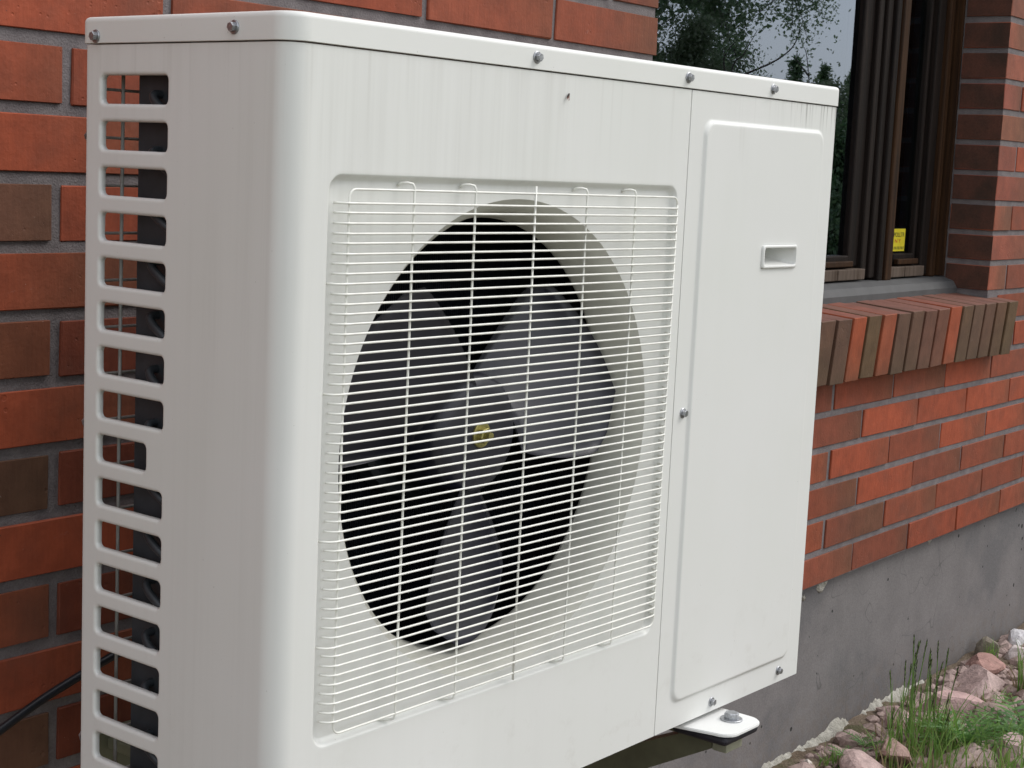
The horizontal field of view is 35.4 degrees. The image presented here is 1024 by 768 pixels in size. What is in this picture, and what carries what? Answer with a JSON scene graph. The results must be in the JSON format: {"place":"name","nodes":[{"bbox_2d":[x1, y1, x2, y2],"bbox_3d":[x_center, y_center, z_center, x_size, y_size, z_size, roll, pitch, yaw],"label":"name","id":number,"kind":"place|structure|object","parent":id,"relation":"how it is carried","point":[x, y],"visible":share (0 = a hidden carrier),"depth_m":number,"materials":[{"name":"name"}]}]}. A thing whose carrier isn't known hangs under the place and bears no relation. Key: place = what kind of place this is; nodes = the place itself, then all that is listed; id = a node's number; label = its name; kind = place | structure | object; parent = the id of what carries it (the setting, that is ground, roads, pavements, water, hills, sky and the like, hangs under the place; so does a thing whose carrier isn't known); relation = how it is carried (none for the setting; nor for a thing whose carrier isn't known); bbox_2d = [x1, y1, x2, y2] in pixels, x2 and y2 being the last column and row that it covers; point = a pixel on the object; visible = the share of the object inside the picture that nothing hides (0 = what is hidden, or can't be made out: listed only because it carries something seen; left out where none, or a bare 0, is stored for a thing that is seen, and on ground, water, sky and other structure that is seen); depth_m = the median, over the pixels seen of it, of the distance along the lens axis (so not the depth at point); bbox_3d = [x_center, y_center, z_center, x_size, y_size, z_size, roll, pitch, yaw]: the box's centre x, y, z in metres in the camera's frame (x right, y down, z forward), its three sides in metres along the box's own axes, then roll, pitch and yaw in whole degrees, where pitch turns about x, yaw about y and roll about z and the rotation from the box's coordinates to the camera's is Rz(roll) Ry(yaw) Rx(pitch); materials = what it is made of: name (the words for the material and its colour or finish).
{"place":"outdoors","nodes":[
{"label":"outdoors","id":0,"kind":"place"},
{"label":"ground","id":1,"kind":"structure","parent":0,"visible":0},
{"bbox_2d":[0,0,1023,767],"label":"brick house","id":2,"kind":"structure","parent":1,"relation":"on","point":[916,506],"depth_m":3.52,"materials":[{"name":"red brick"}]},
{"bbox_2d":[0,652,120,735],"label":"power cable","id":3,"kind":"object","parent":2,"relation":"attached to","point":[33,705],"visible":0.22,"depth_m":1.80,"materials":[{"name":"black rubber"}]},
{"bbox_2d":[99,720,130,765],"bbox_3d":[-0.271,0.651,1.770,0.551,0.430,0.060,9,10,38],"label":"wall bracket","id":4,"kind":"object","parent":2,"relation":"attached to","point":[106,748],"depth_m":1.89,"materials":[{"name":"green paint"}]},
{"bbox_2d":[582,728,741,767],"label":"wall bracket","id":5,"kind":"object","parent":2,"relation":"attached to","point":[658,749],"depth_m":2.06,"materials":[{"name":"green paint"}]},
{"bbox_2d":[79,10,838,767],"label":"heat pump unit","id":6,"kind":"object","parent":5,"relation":"on","point":[471,388],"visible":1,"depth_m":1.58,"materials":[{"name":"white metal"}]},
{"bbox_2d":[652,0,965,303],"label":"window","id":7,"kind":"structure","parent":2,"relation":"in","point":[894,65],"depth_m":3.71,"materials":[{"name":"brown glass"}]},
{"bbox_2d":[771,623,1023,767],"bbox_3d":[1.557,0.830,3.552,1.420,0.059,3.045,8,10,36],"label":"gravel","id":8,"kind":"structure","parent":1,"relation":"on","point":[841,738],"depth_m":3.70,"materials":[{"name":"pink stone"}]},
{"bbox_2d":[817,742,842,767],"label":"grass tuft","id":9,"kind":"object","parent":8,"relation":"on","point":[826,763],"visible":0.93,"depth_m":3.40,"materials":[{"name":"green plant"}]},
{"bbox_2d":[839,749,884,767],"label":"granite stone","id":10,"kind":"object","parent":8,"relation":"on","point":[853,758],"visible":0.99,"depth_m":3.36,"materials":[{"name":"pink stone"}]},
{"bbox_2d":[828,744,872,755],"bbox_3d":[0.718,0.789,3.423,0.095,0.030,0.108,8,10,36],"label":"weed","id":11,"kind":"object","parent":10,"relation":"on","point":[848,747],"visible":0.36,"depth_m":3.44,"materials":[{"name":"green plant"}]},
{"bbox_2d":[843,731,883,746],"bbox_3d":[0.778,0.781,3.511,0.086,0.028,0.096,-2,9,-32],"label":"weed","id":12,"kind":"object","parent":8,"relation":"on","point":[869,744],"visible":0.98,"depth_m":3.52,"materials":[{"name":"green plant"}]},
{"bbox_2d":[880,737,912,765],"bbox_3d":[0.828,0.798,3.451,0.072,0.073,0.148,0,-3,14],"label":"granite stone","id":13,"kind":"object","parent":8,"relation":"on","point":[900,749],"visible":0.69,"depth_m":3.40,"materials":[{"name":"pink stone"}]},
{"bbox_2d":[884,705,908,729],"bbox_3d":[0.875,0.775,3.646,0.059,0.082,0.058,8,9,32],"label":"granite stone","id":14,"kind":"object","parent":8,"relation":"on","point":[888,709],"visible":0.3,"depth_m":3.64,"materials":[{"name":"grey stone"}]},
{"bbox_2d":[789,646,1022,767],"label":"ground straw","id":15,"kind":"object","parent":8,"relation":"on","point":[942,718],"visible":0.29,"depth_m":3.62,"materials":[{"name":"beige plant"}]},
{"bbox_2d":[904,733,925,744],"bbox_3d":[0.903,0.790,3.544,0.063,0.052,0.059,10,10,42],"label":"granite stone","id":16,"kind":"object","parent":8,"relation":"on","point":[915,737],"visible":0.16,"depth_m":3.52,"materials":[{"name":"stone"}]},
{"bbox_2d":[867,635,972,756],"bbox_3d":[0.915,0.682,3.527,0.230,0.250,0.241,8,10,36],"label":"grass tuft","id":17,"kind":"object","parent":8,"relation":"on","point":[910,702],"visible":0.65,"depth_m":3.53,"materials":[{"name":"green plant"}]},
{"bbox_2d":[866,679,988,767],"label":"grass tuft","id":18,"kind":"object","parent":8,"relation":"on","point":[932,759],"visible":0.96,"depth_m":3.40,"materials":[{"name":"green plant"}]},
{"bbox_2d":[833,657,1023,766],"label":"ground grass","id":19,"kind":"structure","parent":8,"relation":"on","point":[984,702],"depth_m":3.89,"materials":[{"name":"green plant"}]},
{"bbox_2d":[922,690,983,718],"bbox_3d":[1.053,0.765,3.800,0.181,0.072,0.113,14,-4,-30],"label":"granite stone","id":20,"kind":"object","parent":8,"relation":"on","point":[956,696],"visible":0.41,"depth_m":3.75,"materials":[{"name":"pink stone"}]},
{"bbox_2d":[903,703,1023,751],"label":"weed","id":21,"kind":"object","parent":8,"relation":"on","point":[968,736],"visible":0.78,"depth_m":3.50,"materials":[{"name":"green plant"}]},
{"bbox_2d":[938,742,996,767],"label":"granite stone","id":22,"kind":"object","parent":8,"relation":"on","point":[972,749],"visible":0.64,"depth_m":3.42,"materials":[{"name":"beige stone"}]},
{"bbox_2d":[917,700,1020,748],"bbox_3d":[1.028,0.766,3.589,0.259,0.077,0.250,1,8,-14],"label":"grass tuft","id":23,"kind":"object","parent":8,"relation":"on","point":[982,725],"visible":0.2,"depth_m":3.62,"materials":[{"name":"green plant"}]},
{"bbox_2d":[954,664,1005,698],"bbox_3d":[1.151,0.738,3.964,0.114,0.083,0.177,4,10,28],"label":"granite stone","id":24,"kind":"object","parent":8,"relation":"on","point":[974,678],"visible":0.74,"depth_m":3.93,"materials":[{"name":"stone"}]},
{"bbox_2d":[965,652,1005,674],"bbox_3d":[1.216,0.732,4.131,0.102,0.067,0.171,7,11,27],"label":"granite stone","id":25,"kind":"object","parent":8,"relation":"on","point":[984,660],"visible":0.61,"depth_m":4.10,"materials":[{"name":"pink stone"}]},
{"bbox_2d":[974,636,999,655],"bbox_3d":[1.262,0.705,4.266,0.064,0.074,0.066,5,8,16],"label":"granite stone","id":26,"kind":"object","parent":8,"relation":"on","point":[983,643],"visible":0.49,"depth_m":4.24,"materials":[{"name":"grey stone"}]},
{"bbox_2d":[956,691,1023,739],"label":"weed","id":27,"kind":"object","parent":8,"relation":"on","point":[1009,715],"visible":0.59,"depth_m":3.67,"materials":[{"name":"green plant"}]},
{"bbox_2d":[959,717,1023,767],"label":"grass tuft","id":28,"kind":"object","parent":8,"relation":"on","point":[1001,760],"visible":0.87,"depth_m":3.42,"materials":[{"name":"green plant"}]},
{"bbox_2d":[986,637,1001,657],"bbox_3d":[1.257,0.697,4.203,0.042,0.070,0.066,-1,9,-28],"label":"grass tuft","id":29,"kind":"object","parent":8,"relation":"on","point":[993,645],"visible":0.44,"depth_m":4.20,"materials":[{"name":"green plant"}]},
{"bbox_2d":[966,684,1022,717],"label":"grass tuft","id":30,"kind":"object","parent":8,"relation":"on","point":[998,698],"visible":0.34,"depth_m":3.86,"materials":[{"name":"green plant"}]},
{"bbox_2d":[974,702,1018,728],"bbox_3d":[1.131,0.778,3.745,0.103,0.047,0.126,10,19,15],"label":"granite stone","id":31,"kind":"object","parent":8,"relation":"on","point":[983,704],"visible":0.31,"depth_m":3.74,"materials":[{"name":"grey stone"}]},
{"bbox_2d":[993,637,1023,691],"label":"grass tuft","id":32,"kind":"object","parent":8,"relation":"on","point":[1020,676],"visible":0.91,"depth_m":3.94,"materials":[{"name":"green plant"}]},
{"bbox_2d":[995,732,1023,760],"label":"granite stone","id":33,"kind":"object","parent":8,"relation":"on","point":[1015,746],"visible":0.34,"depth_m":3.50,"materials":[{"name":"stone"}]},
{"bbox_2d":[1004,645,1023,659],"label":"granite stone","id":34,"kind":"object","parent":8,"relation":"on","point":[1010,653],"visible":0.72,"depth_m":4.23,"materials":[{"name":"grey stone"}]},
{"bbox_2d":[1007,629,1023,645],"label":"granite stone","id":35,"kind":"object","parent":8,"relation":"on","point":[1014,634],"visible":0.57,"depth_m":4.34,"materials":[{"name":"white stone"}]},
{"bbox_2d":[1017,703,1023,717],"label":"granite stone","id":36,"kind":"object","parent":8,"relation":"on","point":[1019,704],"visible":0.25,"depth_m":3.77,"materials":[{"name":"grey stone"}]}
]}

